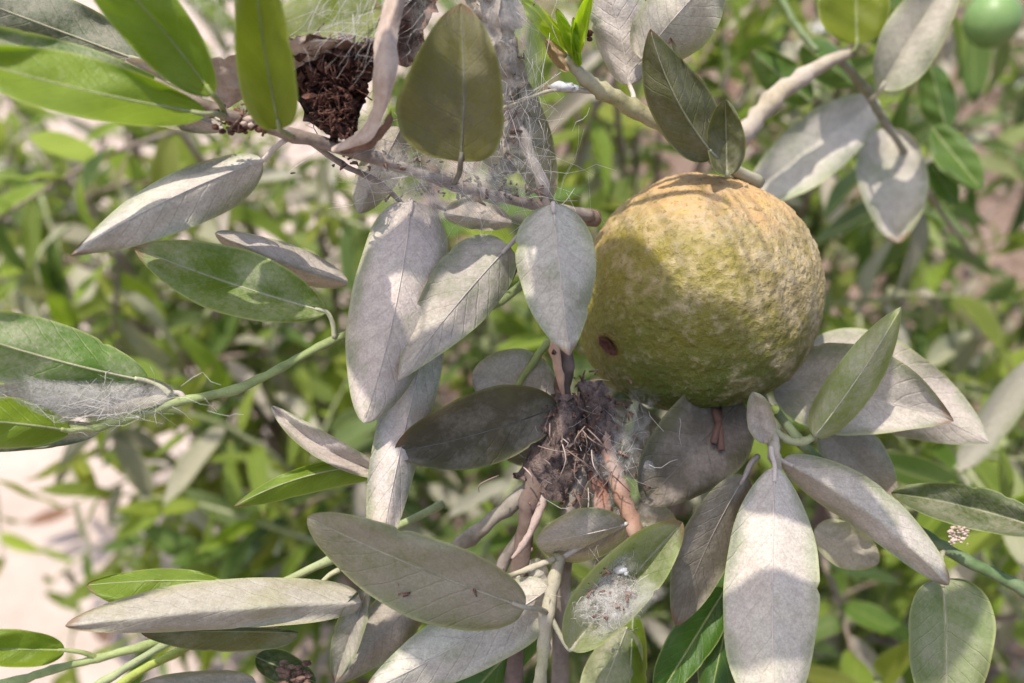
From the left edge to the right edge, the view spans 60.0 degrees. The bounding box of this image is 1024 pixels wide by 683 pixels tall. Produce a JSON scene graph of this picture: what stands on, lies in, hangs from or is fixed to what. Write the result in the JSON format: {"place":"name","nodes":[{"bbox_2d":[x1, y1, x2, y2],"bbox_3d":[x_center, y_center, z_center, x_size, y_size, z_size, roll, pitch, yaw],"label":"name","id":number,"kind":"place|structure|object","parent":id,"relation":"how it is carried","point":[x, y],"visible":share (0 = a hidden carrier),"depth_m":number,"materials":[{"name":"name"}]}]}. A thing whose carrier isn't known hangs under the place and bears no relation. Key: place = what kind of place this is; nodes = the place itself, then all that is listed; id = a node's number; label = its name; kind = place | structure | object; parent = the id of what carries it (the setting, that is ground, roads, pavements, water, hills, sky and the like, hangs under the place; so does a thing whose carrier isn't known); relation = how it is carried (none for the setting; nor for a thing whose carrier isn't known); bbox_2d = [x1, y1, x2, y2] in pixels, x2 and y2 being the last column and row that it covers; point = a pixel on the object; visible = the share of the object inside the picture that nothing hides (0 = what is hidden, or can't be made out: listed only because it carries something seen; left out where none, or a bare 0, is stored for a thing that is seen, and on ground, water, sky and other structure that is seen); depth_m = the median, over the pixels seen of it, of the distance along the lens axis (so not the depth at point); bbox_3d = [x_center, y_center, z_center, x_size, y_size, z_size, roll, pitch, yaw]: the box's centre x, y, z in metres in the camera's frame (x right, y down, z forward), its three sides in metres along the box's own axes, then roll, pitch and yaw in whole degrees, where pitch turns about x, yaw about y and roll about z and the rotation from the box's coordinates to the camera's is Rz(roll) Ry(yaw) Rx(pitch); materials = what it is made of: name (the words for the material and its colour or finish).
{"place":"outdoors","nodes":[
{"label":"outdoors","id":0,"kind":"place"},
{"bbox_2d":[42,282,210,442],"bbox_3d":[-0.442,0.081,0.891,0.235,0.392,0.255,-20,39,-26],"label":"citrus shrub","id":1,"kind":"object","parent":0,"point":[111,439],"visible":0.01,"depth_m":0.86,"materials":[{"name":"green plant"}]},
{"bbox_2d":[234,338,753,682],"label":"central stem","id":2,"kind":"object","parent":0,"point":[517,405],"visible":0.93,"depth_m":0.20,"materials":[{"name":"grey plant"}]},
{"bbox_2d":[65,500,445,682],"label":"green twig","id":3,"kind":"object","parent":2,"relation":"attached to","point":[165,608],"visible":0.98,"depth_m":0.19,"materials":[{"name":"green plant"}]},
{"bbox_2d":[0,230,522,451],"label":"green twig","id":4,"kind":"object","parent":2,"relation":"attached to","point":[244,275],"visible":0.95,"depth_m":0.19,"materials":[{"name":"green plant"}]},
{"bbox_2d":[0,367,243,436],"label":"sheet web","id":5,"kind":"object","parent":4,"relation":"attached to","point":[91,414],"visible":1,"depth_m":0.18,"materials":[{"name":"white fabric"}]},
{"bbox_2d":[0,0,595,422],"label":"fruiting branch","id":6,"kind":"object","parent":2,"relation":"attached to","point":[422,294],"visible":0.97,"depth_m":0.18,"materials":[{"name":"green plant"}]},
{"bbox_2d":[212,107,262,135],"bbox_3d":[-0.054,-0.044,0.176,0.011,0.005,0.005,0,35,0],"label":"frass clump","id":7,"kind":"object","parent":6,"relation":"attached to","point":[244,129],"visible":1,"depth_m":0.18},
{"bbox_2d":[240,115,256,127],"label":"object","id":8,"kind":"object","parent":7,"relation":"on","point":[248,119],"visible":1,"depth_m":0.17,"materials":[{"name":"beige plant"}]},
{"bbox_2d":[209,6,375,142],"bbox_3d":[-0.042,-0.056,0.182,0.035,0.025,0.023,11,37,16],"label":"dead leaf nest","id":9,"kind":"object","parent":6,"relation":"attached to","point":[330,102],"visible":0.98,"depth_m":0.18,"materials":[{"name":"brown plant"}]},
{"bbox_2d":[331,0,405,153],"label":"curled dead leaf","id":10,"kind":"object","parent":6,"relation":"attached to","point":[369,134],"visible":1,"depth_m":0.17,"materials":[{"name":"beige plant"}]},
{"bbox_2d":[289,0,615,261],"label":"spider web","id":11,"kind":"object","parent":6,"relation":"on","point":[402,146],"visible":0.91,"depth_m":0.19,"materials":[{"name":"white fabric"}]},
{"bbox_2d":[397,0,527,153],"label":"webbed dead leaf","id":12,"kind":"object","parent":11,"relation":"attached to","point":[502,21],"visible":0.81,"depth_m":0.19,"materials":[{"name":"grey plant"}]},
{"bbox_2d":[502,0,764,188],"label":"sprouting shoot","id":13,"kind":"object","parent":6,"relation":"attached to","point":[651,44],"visible":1,"depth_m":0.20,"materials":[{"name":"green plant"}]},
{"bbox_2d":[547,81,579,91],"bbox_3d":[0.012,-0.057,0.197,0.007,0.003,0.003,0,35,0],"label":"cocoon","id":14,"kind":"object","parent":13,"relation":"attached to","point":[561,86],"visible":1,"depth_m":0.20,"materials":[{"name":"fabric"}]},
{"bbox_2d":[587,29,593,41],"bbox_3d":[0.017,-0.067,0.195,0.002,0.002,0.002,0,35,0],"label":"insect","id":15,"kind":"object","parent":13,"relation":"attached to","point":[589,35],"visible":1,"depth_m":0.20},
{"bbox_2d":[580,172,825,450],"bbox_3d":[0.047,-0.011,0.222,0.059,0.060,0.059,16,38,21],"label":"citrus fruit","id":16,"kind":"object","parent":6,"relation":"hanging from","point":[709,290],"visible":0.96,"depth_m":0.20,"materials":[{"name":"green plant"}]},
{"bbox_2d":[307,507,683,682],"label":"pale shoot","id":17,"kind":"object","parent":2,"relation":"attached to","point":[483,618],"visible":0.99,"depth_m":0.19,"materials":[{"name":"grey plant"}]},
{"bbox_2d":[0,629,315,682],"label":"corner twig","id":18,"kind":"object","parent":17,"relation":"attached to","point":[22,648],"visible":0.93,"depth_m":0.20,"materials":[{"name":"green plant"}]},
{"bbox_2d":[275,660,311,682],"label":"frass clump","id":19,"kind":"object","parent":17,"relation":"attached to","point":[299,675],"visible":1,"depth_m":0.20,"materials":[{"name":"brown plant"}]},
{"bbox_2d":[543,545,648,634],"bbox_3d":[0.021,0.054,0.190,0.024,0.021,0.017,-13,37,-18],"label":"leaf web","id":20,"kind":"object","parent":17,"relation":"attached to","point":[618,590],"visible":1,"depth_m":0.19,"materials":[{"name":"white fabric"}]},
{"bbox_2d":[613,565,627,575],"bbox_3d":[0.023,0.049,0.189,0.003,0.002,0.002,0,35,0],"label":"mealybug","id":21,"kind":"object","parent":20,"relation":"attached to","point":[621,569],"visible":1,"depth_m":0.19,"materials":[{"name":"white"}]},
{"bbox_2d":[653,307,989,682],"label":"dusty shoot","id":22,"kind":"object","parent":17,"relation":"attached to","point":[744,593],"visible":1,"depth_m":0.20,"materials":[{"name":"grey plant"}]},
{"bbox_2d":[891,482,1023,682],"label":"dark green twig","id":23,"kind":"object","parent":22,"relation":"attached to","point":[952,629],"visible":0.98,"depth_m":0.20,"materials":[{"name":"green plant"}]},
{"bbox_2d":[947,525,969,544],"bbox_3d":[0.103,0.045,0.205,0.005,0.004,0.003,0,35,0],"label":"clump of insect droppings","id":24,"kind":"object","parent":23,"relation":"attached to","point":[953,536],"visible":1,"depth_m":0.20,"materials":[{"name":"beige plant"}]},
{"bbox_2d":[523,379,680,508],"bbox_3d":[0.020,0.027,0.204,0.037,0.038,0.028,0,35,0],"label":"stem web","id":25,"kind":"object","parent":2,"relation":"attached to","point":[615,451],"visible":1,"depth_m":0.20,"materials":[{"name":"white fabric"}]},
{"bbox_2d":[0,0,1023,682],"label":"ground","id":26,"kind":"structure","parent":0,"point":[26,604],"depth_m":1.07,"materials":[{"name":"soil"}]},
{"bbox_2d":[0,14,317,495],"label":"citrus shrub","id":27,"kind":"object","parent":26,"relation":"on","point":[49,260],"visible":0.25,"depth_m":0.63,"materials":[{"name":"green plant"}]},
{"bbox_2d":[0,515,44,571],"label":"citrus sprig","id":28,"kind":"object","parent":27,"relation":"attached to","point":[13,541],"visible":1,"depth_m":0.69,"materials":[{"name":"green plant"}]},
{"bbox_2d":[0,199,370,475],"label":"citrus shrub","id":29,"kind":"object","parent":26,"relation":"on","point":[102,323],"visible":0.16,"depth_m":0.54,"materials":[{"name":"green plant"}]},
{"bbox_2d":[0,121,411,495],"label":"citrus shrub","id":30,"kind":"object","parent":26,"relation":"on","point":[138,293],"visible":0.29,"depth_m":0.51,"materials":[{"name":"green plant"}]},
{"bbox_2d":[0,0,465,455],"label":"citrus shrub","id":31,"kind":"object","parent":26,"relation":"on","point":[213,16],"visible":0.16,"depth_m":0.46,"materials":[{"name":"green plant"}]},
{"bbox_2d":[42,284,441,637],"bbox_3d":[-0.191,0.106,0.728,0.302,0.537,0.326,-16,38,-22],"label":"citrus shrub","id":32,"kind":"object","parent":26,"relation":"on","point":[241,369],"visible":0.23,"depth_m":0.53,"materials":[{"name":"green plant"}]},
{"bbox_2d":[47,609,82,682],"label":"citrus sprig","id":33,"kind":"object","parent":32,"relation":"attached to","point":[67,676],"visible":0.5,"depth_m":0.69,"materials":[{"name":"green plant"}]},
{"bbox_2d":[40,544,94,610],"bbox_3d":[-0.360,0.193,0.716,0.060,0.073,0.020,4,35,5],"label":"citrus sprig","id":34,"kind":"object","parent":32,"relation":"attached to","point":[57,598],"visible":0.91,"depth_m":0.70,"materials":[{"name":"green plant"}]},
{"bbox_2d":[0,290,524,682],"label":"citrus shrub","id":35,"kind":"object","parent":26,"relation":"on","point":[284,550],"visible":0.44,"depth_m":0.48,"materials":[{"name":"green plant"}]},
{"bbox_2d":[59,476,216,607],"bbox_3d":[-0.253,0.145,0.610,0.119,0.074,0.051,-19,39,-24],"label":"citrus sprig","id":36,"kind":"object","parent":35,"relation":"attached to","point":[80,592],"visible":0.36,"depth_m":0.60,"materials":[{"name":"green plant"}]},
{"bbox_2d":[125,519,191,568],"bbox_3d":[-0.261,0.166,0.650,0.055,0.085,0.059,12,37,16],"label":"citrus sprig","id":37,"kind":"object","parent":35,"relation":"attached to","point":[135,562],"visible":0.06,"depth_m":0.65,"materials":[{"name":"green plant"}]},
{"bbox_2d":[143,288,840,682],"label":"citrus shrub","id":38,"kind":"object","parent":26,"relation":"on","point":[181,548],"visible":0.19,"depth_m":0.49,"materials":[{"name":"green plant"}]},
{"bbox_2d":[26,0,1023,682],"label":"leaf litter","id":39,"kind":"object","parent":26,"relation":"on","point":[48,516],"visible":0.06,"depth_m":1.47,"materials":[{"name":"beige plant"}]},
{"bbox_2d":[302,58,831,537],"bbox_3d":[0.028,0.095,0.693,0.331,0.593,0.388,-19,39,-25],"label":"citrus shrub","id":40,"kind":"object","parent":26,"relation":"on","point":[508,324],"visible":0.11,"depth_m":0.55,"materials":[{"name":"green plant"}]},
{"bbox_2d":[291,0,870,506],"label":"citrus shrub","id":41,"kind":"object","parent":26,"relation":"on","point":[535,38],"visible":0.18,"depth_m":0.48,"materials":[{"name":"green plant"}]},
{"bbox_2d":[439,0,994,503],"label":"citrus shrub","id":42,"kind":"object","parent":26,"relation":"on","point":[723,60],"visible":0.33,"depth_m":0.53,"materials":[{"name":"green plant"}]},
{"bbox_2d":[502,222,1023,682],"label":"citrus shrub","id":43,"kind":"object","parent":26,"relation":"on","point":[858,659],"visible":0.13,"depth_m":0.42,"materials":[{"name":"green plant"}]},
{"bbox_2d":[809,22,824,32],"bbox_3d":[0.897,-0.907,2.585,0.060,0.042,0.060,-22,40,-28],"label":"stone","id":44,"kind":"object","parent":26,"relation":"on","point":[819,28],"visible":0.17,"depth_m":2.56,"materials":[{"name":"beige stone"}]},
{"bbox_2d":[611,218,1023,652],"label":"citrus shrub","id":45,"kind":"object","parent":26,"relation":"on","point":[978,317],"visible":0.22,"depth_m":0.47,"materials":[{"name":"green plant"}]},
{"bbox_2d":[634,313,1023,682],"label":"citrus shrub","id":46,"kind":"object","parent":26,"relation":"on","point":[1000,412],"visible":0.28,"depth_m":0.37,"materials":[{"name":"green plant"}]},
{"bbox_2d":[719,0,1023,317],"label":"citrus shrub","id":47,"kind":"object","parent":26,"relation":"on","point":[855,221],"visible":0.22,"depth_m":0.45,"materials":[{"name":"green plant"}]},
{"bbox_2d":[741,0,983,257],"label":"pale twig","id":48,"kind":"object","parent":47,"relation":"attached to","point":[896,177],"visible":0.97,"depth_m":0.29,"materials":[{"name":"grey plant"}]},
{"bbox_2d":[962,0,1023,48],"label":"unripe fruit","id":49,"kind":"object","parent":47,"relation":"attached to","point":[989,24],"visible":1,"depth_m":0.40,"materials":[{"name":"green plant"}]},
{"bbox_2d":[748,3,1023,383],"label":"citrus shrub","id":50,"kind":"object","parent":26,"relation":"on","point":[1011,135],"visible":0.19,"depth_m":0.71,"materials":[{"name":"green plant"}]},
{"bbox_2d":[812,230,1023,643],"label":"citrus shrub","id":51,"kind":"object","parent":26,"relation":"on","point":[967,355],"visible":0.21,"depth_m":0.65,"materials":[{"name":"green plant"}]},
{"bbox_2d":[996,80,1023,92],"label":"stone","id":52,"kind":"object","parent":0,"point":[1021,82],"visible":0.04,"depth_m":2.18,"materials":[{"name":"grey stone"}]}
]}

